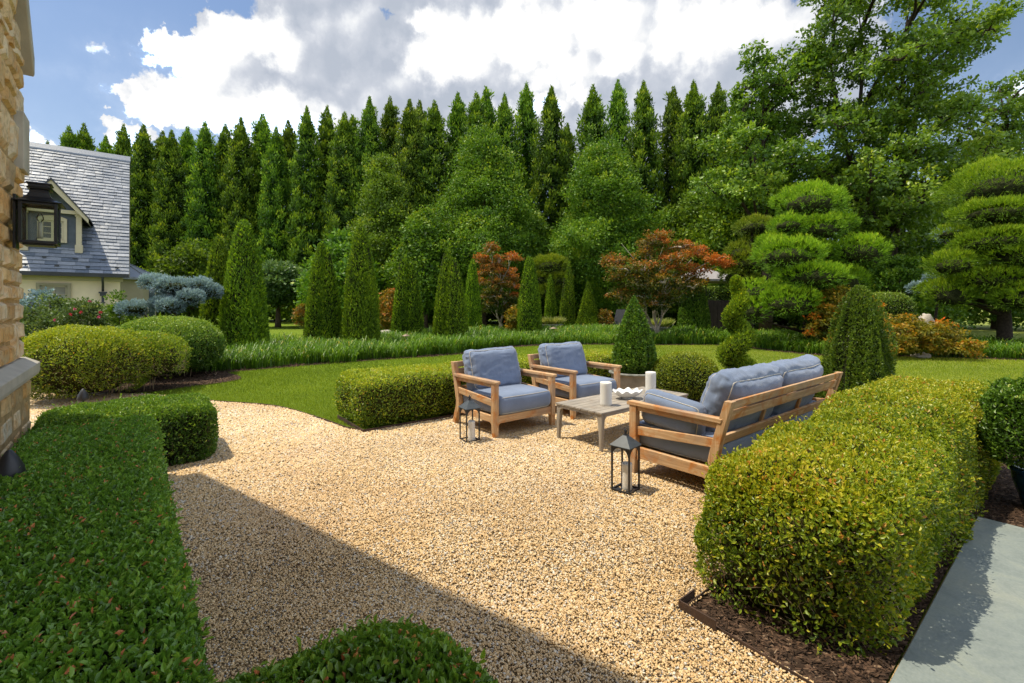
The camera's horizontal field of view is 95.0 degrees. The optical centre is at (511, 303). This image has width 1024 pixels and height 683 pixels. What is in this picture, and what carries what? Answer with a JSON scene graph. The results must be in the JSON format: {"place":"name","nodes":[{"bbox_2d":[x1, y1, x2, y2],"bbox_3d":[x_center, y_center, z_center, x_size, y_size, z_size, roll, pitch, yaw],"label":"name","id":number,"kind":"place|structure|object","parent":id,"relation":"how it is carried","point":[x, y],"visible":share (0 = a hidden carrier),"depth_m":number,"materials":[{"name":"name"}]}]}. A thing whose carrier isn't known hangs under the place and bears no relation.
{"place":"outdoors","nodes":[
{"label":"outdoors","id":0,"kind":"place"},
{"bbox_2d":[166,453,208,468],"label":"mulch bed wall","id":1,"kind":"structure","parent":0,"point":[173,462],"depth_m":4.29,"materials":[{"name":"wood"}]},
{"bbox_2d":[0,412,218,682],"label":"hedge","id":2,"kind":"object","parent":1,"relation":"on","point":[96,582],"visible":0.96,"depth_m":1.64,"materials":[{"name":"green plant"}]},
{"bbox_2d":[0,449,26,477],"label":"spotlight","id":3,"kind":"object","parent":2,"relation":"in","point":[12,464],"visible":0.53,"depth_m":2.48,"materials":[{"name":"metal"}]},
{"bbox_2d":[26,389,222,464],"bbox_3d":[-3.466,1.159,4.284,1.374,0.632,1.072,0,0,-39],"label":"hedge","id":4,"kind":"object","parent":1,"relation":"on","point":[188,423],"visible":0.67,"depth_m":4.18,"materials":[{"name":"green plant"}]},
{"bbox_2d":[30,392,813,682],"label":"gravel path","id":5,"kind":"structure","parent":0,"point":[637,642],"depth_m":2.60,"materials":[{"name":"beige gravel"}]},
{"bbox_2d":[215,613,497,682],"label":"hedge","id":6,"kind":"object","parent":5,"relation":"on","point":[385,651],"visible":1,"depth_m":1.22,"materials":[{"name":"green plant"}]},
{"bbox_2d":[451,346,556,437],"bbox_3d":[-0.107,0.993,5.599,0.912,0.914,0.909,0,0,-39],"label":"armchair","id":7,"kind":"object","parent":5,"relation":"on","point":[497,389],"visible":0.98,"depth_m":5.48,"materials":[{"name":"blue fabric"}]},
{"bbox_2d":[527,341,621,419],"bbox_3d":[0.845,0.992,6.395,0.912,0.915,0.909,0,0,-38],"label":"armchair","id":8,"kind":"object","parent":5,"relation":"on","point":[567,363],"visible":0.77,"depth_m":6.30,"materials":[{"name":"blue fabric"}]},
{"bbox_2d":[555,387,687,452],"bbox_3d":[1.263,1.250,5.242,1.546,0.400,0.634,0,0,-39],"label":"coffee table","id":9,"kind":"object","parent":5,"relation":"on","point":[590,405],"visible":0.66,"depth_m":4.90,"materials":[{"name":"grey wood"}]},
{"bbox_2d":[609,427,641,495],"bbox_3d":[0.875,1.194,3.615,0.180,0.488,0.180,0,0,44],"label":"candle lantern","id":10,"kind":"object","parent":5,"relation":"on","point":[626,443],"visible":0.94,"depth_m":3.59,"materials":[{"name":"metal"}]},
{"bbox_2d":[609,370,651,388],"bbox_3d":[1.886,1.242,7.250,0.768,0.415,0.768,0,0,0],"label":"round planter","id":11,"kind":"object","parent":5,"relation":"on","point":[630,381],"visible":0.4,"depth_m":6.93,"materials":[{"name":"stone"}]},
{"bbox_2d":[610,295,657,373],"bbox_3d":[1.873,0.469,7.218,0.676,1.223,0.640,0,0,-42],"label":"boxwood cone","id":12,"kind":"object","parent":11,"relation":"on","point":[634,349],"visible":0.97,"depth_m":7.07,"materials":[{"name":"green plant"}]},
{"bbox_2d":[678,589,715,633],"bbox_3d":[0.835,1.416,2.161,0.114,0.068,0.235,0,0,0],"label":"metal edging","id":13,"kind":"object","parent":5,"relation":"on","point":[705,619],"visible":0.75,"depth_m":2.13,"materials":[{"name":"brown metal"}]},
{"bbox_2d":[627,354,842,496],"bbox_3d":[2.188,0.981,4.410,2.372,0.938,0.909,0,0,-39],"label":"sofa","id":14,"kind":"object","parent":5,"relation":"on","point":[733,408],"visible":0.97,"depth_m":3.77,"materials":[{"name":"blue fabric"}]},
{"bbox_2d":[19,0,1023,262],"label":"sky","id":15,"kind":"structure","parent":0,"point":[103,65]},
{"bbox_2d":[35,307,1023,682],"bbox_3d":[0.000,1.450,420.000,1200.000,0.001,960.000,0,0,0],"label":"lawn","id":16,"kind":"structure","parent":0,"point":[287,327],"depth_m":10.07,"materials":[{"name":"plant"}]},
{"bbox_2d":[0,0,39,457],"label":"stone house","id":17,"kind":"structure","parent":16,"relation":"on","point":[18,372],"depth_m":3.51,"materials":[{"name":"stone"}]},
{"bbox_2d":[11,181,65,249],"bbox_3d":[-3.590,-0.663,3.565,0.270,0.507,0.266,0,0,-39],"label":"wall lantern","id":18,"kind":"object","parent":17,"relation":"attached to","point":[38,195],"depth_m":3.52,"materials":[{"name":"dark metal"},{"name":"glass"}]},
{"bbox_2d":[19,293,111,351],"bbox_3d":[-10.687,0.597,10.755,1.973,1.713,2.004,0,0,0],"label":"rose bush","id":19,"kind":"object","parent":16,"relation":"on","point":[31,318],"visible":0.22,"depth_m":10.55,"materials":[{"name":"green plant"}]},
{"bbox_2d":[19,141,155,323],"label":"cottage","id":20,"kind":"structure","parent":16,"relation":"on","point":[90,257],"depth_m":18.26,"materials":[{"name":"beige paint"}]},
{"bbox_2d":[31,371,240,393],"bbox_3d":[-8.100,1.436,9.005,5.800,0.001,2.989,0,0,0],"label":"mulch bed by house","id":21,"kind":"object","parent":16,"relation":"on","point":[171,384],"visible":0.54,"depth_m":8.69,"materials":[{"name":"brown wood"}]},
{"bbox_2d":[43,296,118,331],"bbox_3d":[-9.451,0.637,10.377,1.178,1.630,1.342,0,0,29],"label":"rose bush","id":22,"kind":"object","parent":21,"relation":"on","point":[91,313],"visible":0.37,"depth_m":10.26,"materials":[{"name":"green plant"}]},
{"bbox_2d":[21,324,155,399],"bbox_3d":[-6.491,0.863,7.120,1.766,1.180,1.629,0,0,-10],"label":"clipped mound","id":23,"kind":"object","parent":21,"relation":"on","point":[72,360],"visible":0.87,"depth_m":6.70,"materials":[{"name":"green plant"}]},
{"bbox_2d":[110,328,192,390],"bbox_3d":[-6.220,0.925,7.838,1.448,1.054,1.410,0,0,-10],"label":"clipped mound","id":24,"kind":"object","parent":21,"relation":"on","point":[165,355],"visible":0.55,"depth_m":7.68,"materials":[{"name":"green plant"}]},
{"bbox_2d":[116,312,227,375],"bbox_3d":[-6.850,0.799,9.347,2.028,1.305,1.864,0,0,-10],"label":"clipped mound","id":25,"kind":"object","parent":21,"relation":"on","point":[205,340],"visible":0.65,"depth_m":9.05,"materials":[{"name":"green plant"}]},
{"bbox_2d":[123,123,162,269],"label":"conifer","id":26,"kind":"object","parent":16,"relation":"on","point":[143,170],"visible":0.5,"depth_m":41.09,"materials":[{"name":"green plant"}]},
{"bbox_2d":[143,130,192,274],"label":"conifer","id":27,"kind":"object","parent":16,"relation":"on","point":[168,226],"visible":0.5,"depth_m":40.15,"materials":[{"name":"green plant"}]},
{"bbox_2d":[149,237,210,318],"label":"broadleaf tree","id":28,"kind":"object","parent":16,"relation":"on","point":[191,259],"visible":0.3,"depth_m":23.24,"materials":[{"name":"green plant"}]},
{"bbox_2d":[169,126,198,242],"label":"conifer","id":29,"kind":"object","parent":16,"relation":"on","point":[187,141],"visible":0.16,"depth_m":42.78,"materials":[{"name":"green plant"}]},
{"bbox_2d":[179,120,223,274],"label":"conifer","id":30,"kind":"object","parent":16,"relation":"on","point":[204,176],"visible":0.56,"depth_m":39.88,"materials":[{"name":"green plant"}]},
{"bbox_2d":[198,123,238,243],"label":"conifer","id":31,"kind":"object","parent":16,"relation":"on","point":[225,134],"visible":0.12,"depth_m":41.34,"materials":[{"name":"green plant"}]},
{"bbox_2d":[213,117,266,262],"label":"conifer","id":32,"kind":"object","parent":16,"relation":"on","point":[240,155],"visible":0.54,"depth_m":39.66,"materials":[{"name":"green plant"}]},
{"bbox_2d":[244,114,271,261],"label":"conifer","id":33,"kind":"object","parent":16,"relation":"on","point":[260,132],"visible":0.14,"depth_m":41.22,"materials":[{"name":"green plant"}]},
{"bbox_2d":[256,125,295,320],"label":"conifer","id":34,"kind":"object","parent":16,"relation":"on","point":[274,196],"visible":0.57,"depth_m":38.73,"materials":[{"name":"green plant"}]},
{"bbox_2d":[270,120,298,319],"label":"conifer","id":35,"kind":"object","parent":16,"relation":"on","point":[288,136],"visible":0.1,"depth_m":41.16,"materials":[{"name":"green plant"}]},
{"bbox_2d":[261,258,310,327],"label":"broadleaf tree","id":36,"kind":"object","parent":16,"relation":"on","point":[279,276],"visible":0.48,"depth_m":27.81,"materials":[{"name":"green plant"}]},
{"bbox_2d":[285,106,326,268],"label":"conifer","id":37,"kind":"object","parent":16,"relation":"on","point":[306,188],"visible":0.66,"depth_m":38.12,"materials":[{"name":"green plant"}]},
{"bbox_2d":[309,106,338,251],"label":"conifer","id":38,"kind":"object","parent":16,"relation":"on","point":[325,128],"visible":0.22,"depth_m":39.84,"materials":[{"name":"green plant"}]},
{"bbox_2d":[290,226,388,327],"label":"broadleaf tree","id":39,"kind":"object","parent":16,"relation":"on","point":[340,242],"visible":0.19,"depth_m":26.00,"materials":[{"name":"green plant"}]},
{"bbox_2d":[319,111,361,283],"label":"conifer","id":40,"kind":"object","parent":16,"relation":"on","point":[341,182],"visible":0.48,"depth_m":37.23,"materials":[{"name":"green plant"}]},
{"bbox_2d":[347,95,390,238],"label":"conifer","id":41,"kind":"object","parent":16,"relation":"on","point":[369,132],"visible":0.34,"depth_m":37.52,"materials":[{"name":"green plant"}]},
{"bbox_2d":[340,152,422,295],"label":"broadleaf tree","id":42,"kind":"object","parent":16,"relation":"on","point":[379,210],"visible":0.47,"depth_m":28.54,"materials":[{"name":"green plant"}]},
{"bbox_2d":[378,288,394,331],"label":"weeping maple","id":43,"kind":"object","parent":16,"relation":"on","point":[386,301],"visible":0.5,"depth_m":22.53,"materials":[{"name":"orange plant"}]},
{"bbox_2d":[378,95,400,220],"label":"conifer","id":44,"kind":"object","parent":16,"relation":"on","point":[390,119],"visible":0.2,"depth_m":39.09,"materials":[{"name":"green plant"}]},
{"bbox_2d":[391,99,428,221],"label":"conifer","id":45,"kind":"object","parent":16,"relation":"on","point":[409,126],"visible":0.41,"depth_m":36.31,"materials":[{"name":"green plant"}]},
{"bbox_2d":[380,204,466,328],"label":"broadleaf tree","id":46,"kind":"object","parent":16,"relation":"on","point":[419,228],"visible":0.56,"depth_m":26.30,"materials":[{"name":"green plant"}]},
{"bbox_2d":[410,99,458,322],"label":"conifer","id":47,"kind":"object","parent":16,"relation":"on","point":[433,152],"visible":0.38,"depth_m":36.04,"materials":[{"name":"green plant"}]},
{"bbox_2d":[437,91,467,189],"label":"conifer","id":48,"kind":"object","parent":16,"relation":"on","point":[456,117],"visible":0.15,"depth_m":38.20,"materials":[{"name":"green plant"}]},
{"bbox_2d":[332,347,612,425],"bbox_3d":[-0.032,1.117,7.182,5.174,0.708,1.146,0,0,-39],"label":"hedge","id":49,"kind":"object","parent":16,"relation":"on","point":[379,393],"visible":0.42,"depth_m":5.72,"materials":[{"name":"green plant"}]},
{"bbox_2d":[464,259,482,326],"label":"arborvitae","id":50,"kind":"object","parent":16,"relation":"on","point":[473,299],"visible":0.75,"depth_m":19.57,"materials":[{"name":"green plant"}]},
{"bbox_2d":[454,91,493,311],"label":"conifer","id":51,"kind":"object","parent":16,"relation":"on","point":[476,111],"visible":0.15,"depth_m":36.05,"materials":[{"name":"green plant"}]},
{"bbox_2d":[415,118,548,326],"bbox_3d":[-1.977,-5.032,29.439,8.448,12.970,9.154,0,0,26],"label":"broadleaf tree","id":52,"kind":"object","parent":16,"relation":"on","point":[503,190],"visible":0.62,"depth_m":27.74,"materials":[{"name":"green plant"}]},
{"bbox_2d":[472,241,523,328],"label":"red maple","id":53,"kind":"object","parent":16,"relation":"on","point":[499,266],"visible":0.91,"depth_m":21.00,"materials":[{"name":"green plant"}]},
{"bbox_2d":[485,92,524,322],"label":"conifer","id":54,"kind":"object","parent":16,"relation":"on","point":[504,126],"visible":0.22,"depth_m":34.84,"materials":[{"name":"green plant"}]},
{"bbox_2d":[493,210,560,305],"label":"broadleaf tree","id":55,"kind":"object","parent":16,"relation":"on","point":[542,229],"visible":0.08,"depth_m":29.92,"materials":[{"name":"green plant"}]},
{"bbox_2d":[511,80,545,225],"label":"conifer","id":56,"kind":"object","parent":16,"relation":"on","point":[525,116],"visible":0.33,"depth_m":36.89,"materials":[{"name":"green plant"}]},
{"bbox_2d":[45,344,1023,428],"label":"grass","id":57,"kind":"structure","parent":16,"relation":"on","point":[936,372],"depth_m":9.71,"materials":[{"name":"green plant"}]},
{"bbox_2d":[528,84,571,316],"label":"conifer","id":58,"kind":"object","parent":16,"relation":"on","point":[552,158],"visible":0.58,"depth_m":33.96,"materials":[{"name":"green plant"}]},
{"bbox_2d":[533,252,574,299],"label":"cloud pine","id":59,"kind":"object","parent":16,"relation":"on","point":[544,270],"visible":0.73,"depth_m":25.52,"materials":[{"name":"green plant"}]},
{"bbox_2d":[558,259,575,325],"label":"arborvitae","id":60,"kind":"object","parent":16,"relation":"on","point":[567,309],"visible":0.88,"depth_m":23.24,"materials":[{"name":"green plant"}]},
{"bbox_2d":[574,280,598,326],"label":"arborvitae","id":61,"kind":"object","parent":16,"relation":"on","point":[587,314],"visible":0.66,"depth_m":21.94,"materials":[{"name":"green plant"}]},
{"bbox_2d":[568,84,617,317],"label":"conifer","id":62,"kind":"object","parent":16,"relation":"on","point":[593,115],"visible":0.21,"depth_m":33.62,"materials":[{"name":"green plant"}]},
{"bbox_2d":[521,132,679,314],"bbox_3d":[5.502,-4.531,29.271,9.871,11.975,9.933,0,0,0],"label":"broadleaf tree","id":63,"kind":"object","parent":16,"relation":"on","point":[598,176],"visible":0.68,"depth_m":26.92,"materials":[{"name":"green plant"}]},
{"bbox_2d":[604,79,634,269],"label":"conifer","id":64,"kind":"object","parent":16,"relation":"on","point":[618,117],"visible":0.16,"depth_m":35.60,"materials":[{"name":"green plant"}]},
{"bbox_2d":[223,343,1023,371],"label":"mulch bed of daylilies","id":65,"kind":"object","parent":16,"relation":"on","point":[369,359],"visible":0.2,"depth_m":12.66,"materials":[{"name":"brown soil"}]},
{"bbox_2d":[113,272,224,317],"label":"blue spruce","id":66,"kind":"object","parent":65,"relation":"on","point":[173,296],"visible":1,"depth_m":12.02,"materials":[{"name":"teal plant"}]},
{"bbox_2d":[198,235,228,326],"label":"arborvitae","id":67,"kind":"object","parent":65,"relation":"on","point":[216,266],"visible":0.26,"depth_m":13.64,"materials":[{"name":"green plant"}]},
{"bbox_2d":[216,218,270,346],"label":"arborvitae","id":68,"kind":"object","parent":65,"relation":"on","point":[243,313],"visible":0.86,"depth_m":12.86,"materials":[{"name":"green plant"}]},
{"bbox_2d":[303,242,342,340],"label":"arborvitae","id":69,"kind":"object","parent":65,"relation":"on","point":[323,317],"visible":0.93,"depth_m":15.13,"materials":[{"name":"green plant"}]},
{"bbox_2d":[341,223,381,342],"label":"arborvitae","id":70,"kind":"object","parent":65,"relation":"on","point":[361,313],"visible":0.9,"depth_m":14.57,"materials":[{"name":"green plant"}]},
{"bbox_2d":[390,253,424,333],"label":"arborvitae","id":71,"kind":"object","parent":65,"relation":"on","point":[407,313],"visible":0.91,"depth_m":17.40,"materials":[{"name":"green plant"}]},
{"bbox_2d":[432,247,468,338],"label":"arborvitae","id":72,"kind":"object","parent":65,"relation":"on","point":[450,313],"visible":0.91,"depth_m":16.53,"materials":[{"name":"green plant"}]},
{"bbox_2d":[516,256,541,332],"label":"arborvitae","id":73,"kind":"object","parent":65,"relation":"on","point":[529,315],"visible":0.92,"depth_m":19.23,"materials":[{"name":"green plant"}]},
{"bbox_2d":[186,322,1023,371],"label":"daylily bed","id":74,"kind":"object","parent":65,"relation":"on","point":[288,349],"visible":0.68,"depth_m":13.83,"materials":[{"name":"green plant"}]},
{"bbox_2d":[598,228,737,332],"bbox_3d":[5.764,-0.705,17.639,4.972,4.342,2.420,0,0,-12],"label":"red maple","id":75,"kind":"object","parent":65,"relation":"on","point":[672,281],"visible":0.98,"depth_m":17.42,"materials":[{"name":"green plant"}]},
{"bbox_2d":[717,212,779,327],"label":"cloud pine","id":76,"kind":"object","parent":65,"relation":"on","point":[745,266],"visible":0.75,"depth_m":17.30,"materials":[{"name":"green plant"}]},
{"bbox_2d":[729,177,895,337],"bbox_3d":[9.347,-1.327,15.193,4.987,5.558,3.996,0,0,0],"label":"cloud pine","id":77,"kind":"object","parent":65,"relation":"on","point":[810,249],"visible":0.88,"depth_m":14.47,"materials":[{"name":"green plant"}]},
{"bbox_2d":[801,284,892,337],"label":"laceleaf maple","id":78,"kind":"object","parent":65,"relation":"on","point":[828,310],"visible":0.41,"depth_m":13.85,"materials":[{"name":"orange plant"}]},
{"bbox_2d":[819,312,989,359],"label":"laceleaf maple","id":79,"kind":"object","parent":65,"relation":"on","point":[912,327],"visible":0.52,"depth_m":12.12,"materials":[{"name":"orange plant"}]},
{"bbox_2d":[909,153,1023,341],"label":"cloud pine","id":80,"kind":"object","parent":65,"relation":"on","point":[998,200],"visible":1,"depth_m":13.74,"materials":[{"name":"green plant"}]},
{"bbox_2d":[625,80,666,311],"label":"conifer","id":81,"kind":"object","parent":16,"relation":"on","point":[644,138],"visible":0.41,"depth_m":32.58,"materials":[{"name":"green plant"}]},
{"bbox_2d":[609,202,721,326],"bbox_3d":[10.559,-2.539,31.093,8.410,8.296,8.124,0,0,0],"label":"tall tree","id":82,"kind":"object","parent":16,"relation":"on","point":[672,225],"visible":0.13,"depth_m":29.30,"materials":[{"name":"green plant"}]},
{"bbox_2d":[650,85,685,227],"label":"conifer","id":83,"kind":"object","parent":16,"relation":"on","point":[673,108],"visible":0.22,"depth_m":34.35,"materials":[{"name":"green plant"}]},
{"bbox_2d":[667,79,716,209],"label":"conifer","id":84,"kind":"object","parent":16,"relation":"on","point":[696,162],"visible":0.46,"depth_m":32.16,"materials":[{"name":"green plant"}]},
{"bbox_2d":[676,282,710,328],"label":"arborvitae","id":85,"kind":"object","parent":16,"relation":"on","point":[696,313],"visible":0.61,"depth_m":20.05,"materials":[{"name":"green plant"}]},
{"bbox_2d":[664,185,736,309],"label":"broadleaf tree","id":86,"kind":"object","parent":16,"relation":"on","point":[691,207],"visible":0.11,"depth_m":29.51,"materials":[{"name":"green plant"}]},
{"bbox_2d":[704,81,728,180],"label":"conifer","id":87,"kind":"object","parent":16,"relation":"on","point":[718,105],"visible":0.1,"depth_m":34.46,"materials":[{"name":"green plant"}]},
{"bbox_2d":[678,158,812,327],"bbox_3d":[13.801,-3.848,26.889,7.573,10.604,6.956,0,0,-32],"label":"tall tree","id":88,"kind":"object","parent":16,"relation":"on","point":[718,223],"visible":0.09,"depth_m":26.05,"materials":[{"name":"green plant"}]},
{"bbox_2d":[687,33,844,330],"bbox_3d":[11.960,-5.536,22.970,7.178,14.064,6.485,0,0,0],"label":"tall tree","id":89,"kind":"object","parent":16,"relation":"on","point":[753,187],"visible":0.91,"depth_m":22.31,"materials":[{"name":"green plant"}]},
{"bbox_2d":[691,447,1023,682],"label":"mulch bed by walk","id":90,"kind":"object","parent":16,"relation":"on","point":[797,641],"visible":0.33,"depth_m":2.04,"materials":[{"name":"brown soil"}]},
{"bbox_2d":[687,575,811,682],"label":"metal edging","id":91,"kind":"object","parent":90,"relation":"on","point":[768,658],"visible":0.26,"depth_m":1.95,"materials":[{"name":"brown metal"}]},
{"bbox_2d":[690,371,1003,659],"bbox_3d":[2.507,1.119,3.227,3.773,1.061,1.060,0,0,-39],"label":"hedge","id":92,"kind":"object","parent":90,"relation":"on","point":[840,510],"visible":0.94,"depth_m":2.19,"materials":[{"name":"green plant"}]},
{"bbox_2d":[1006,459,1023,505],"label":"glazed pot","id":93,"kind":"object","parent":90,"relation":"on","point":[1017,474],"visible":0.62,"depth_m":3.27,"materials":[{"name":"black ceramic"}]},
{"bbox_2d":[973,371,1023,468],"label":"potted shrub","id":94,"kind":"object","parent":93,"relation":"in","point":[1001,401],"visible":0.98,"depth_m":3.27,"materials":[{"name":"green plant"}]},
{"bbox_2d":[873,289,916,319],"bbox_3d":[14.676,0.219,18.485,2.095,1.582,1.818,0,0,0],"label":"clipped mound","id":95,"kind":"object","parent":16,"relation":"on","point":[898,302],"visible":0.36,"depth_m":17.83,"materials":[{"name":"green plant"}]},
{"bbox_2d":[776,0,1023,291],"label":"tall tree","id":96,"kind":"object","parent":16,"relation":"on","point":[869,173],"visible":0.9,"depth_m":20.30,"materials":[{"name":"green plant"}]},
{"bbox_2d":[858,254,958,319],"bbox_3d":[17.394,-0.421,21.034,3.837,3.744,3.770,0,0,0],"label":"yew shrub","id":97,"kind":"object","parent":16,"relation":"on","point":[906,269],"visible":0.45,"depth_m":20.30,"materials":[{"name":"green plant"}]},
{"bbox_2d":[842,178,975,332],"bbox_3d":[20.442,-2.642,25.073,6.686,8.774,6.226,0,0,0],"label":"tall tree","id":98,"kind":"object","parent":16,"relation":"on","point":[928,247],"visible":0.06,"depth_m":22.98,"materials":[{"name":"green plant"}]},
{"bbox_2d":[890,517,1023,682],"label":"paved walk","id":99,"kind":"structure","parent":16,"relation":"on","point":[970,629],"depth_m":2.09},
{"bbox_2d":[915,146,1023,329],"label":"tall tree","id":100,"kind":"object","parent":16,"relation":"on","point":[976,317],"visible":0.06,"depth_m":26.45,"materials":[{"name":"green plant"}]},
{"bbox_2d":[920,69,1023,176],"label":"tall tree","id":101,"kind":"object","parent":16,"relation":"on","point":[1012,108],"visible":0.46,"depth_m":23.13,"materials":[{"name":"green plant"}]},
{"label":"mulch bed behind seats","id":102,"kind":"structure","parent":0,"visible":0},
{"bbox_2d":[652,349,720,399],"bbox_3d":[2.550,1.052,6.961,1.010,0.800,0.972,0,0,0],"label":"boxwood ball","id":103,"kind":"object","parent":102,"relation":"on","point":[689,373],"visible":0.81,"depth_m":6.63,"materials":[{"name":"green plant"}]},
{"bbox_2d":[715,274,757,368],"bbox_3d":[3.156,0.515,6.582,0.667,1.888,0.631,0,0,0],"label":"spiral topiary","id":104,"kind":"object","parent":102,"relation":"on","point":[736,346],"visible":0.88,"depth_m":6.53,"materials":[{"name":"green plant"}]},
{"bbox_2d":[814,284,898,397],"bbox_3d":[4.710,0.586,6.342,0.985,1.727,1.034,0,0,0],"label":"boxwood cone","id":105,"kind":"object","parent":102,"relation":"on","point":[859,347],"visible":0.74,"depth_m":6.15,"materials":[{"name":"green plant"}]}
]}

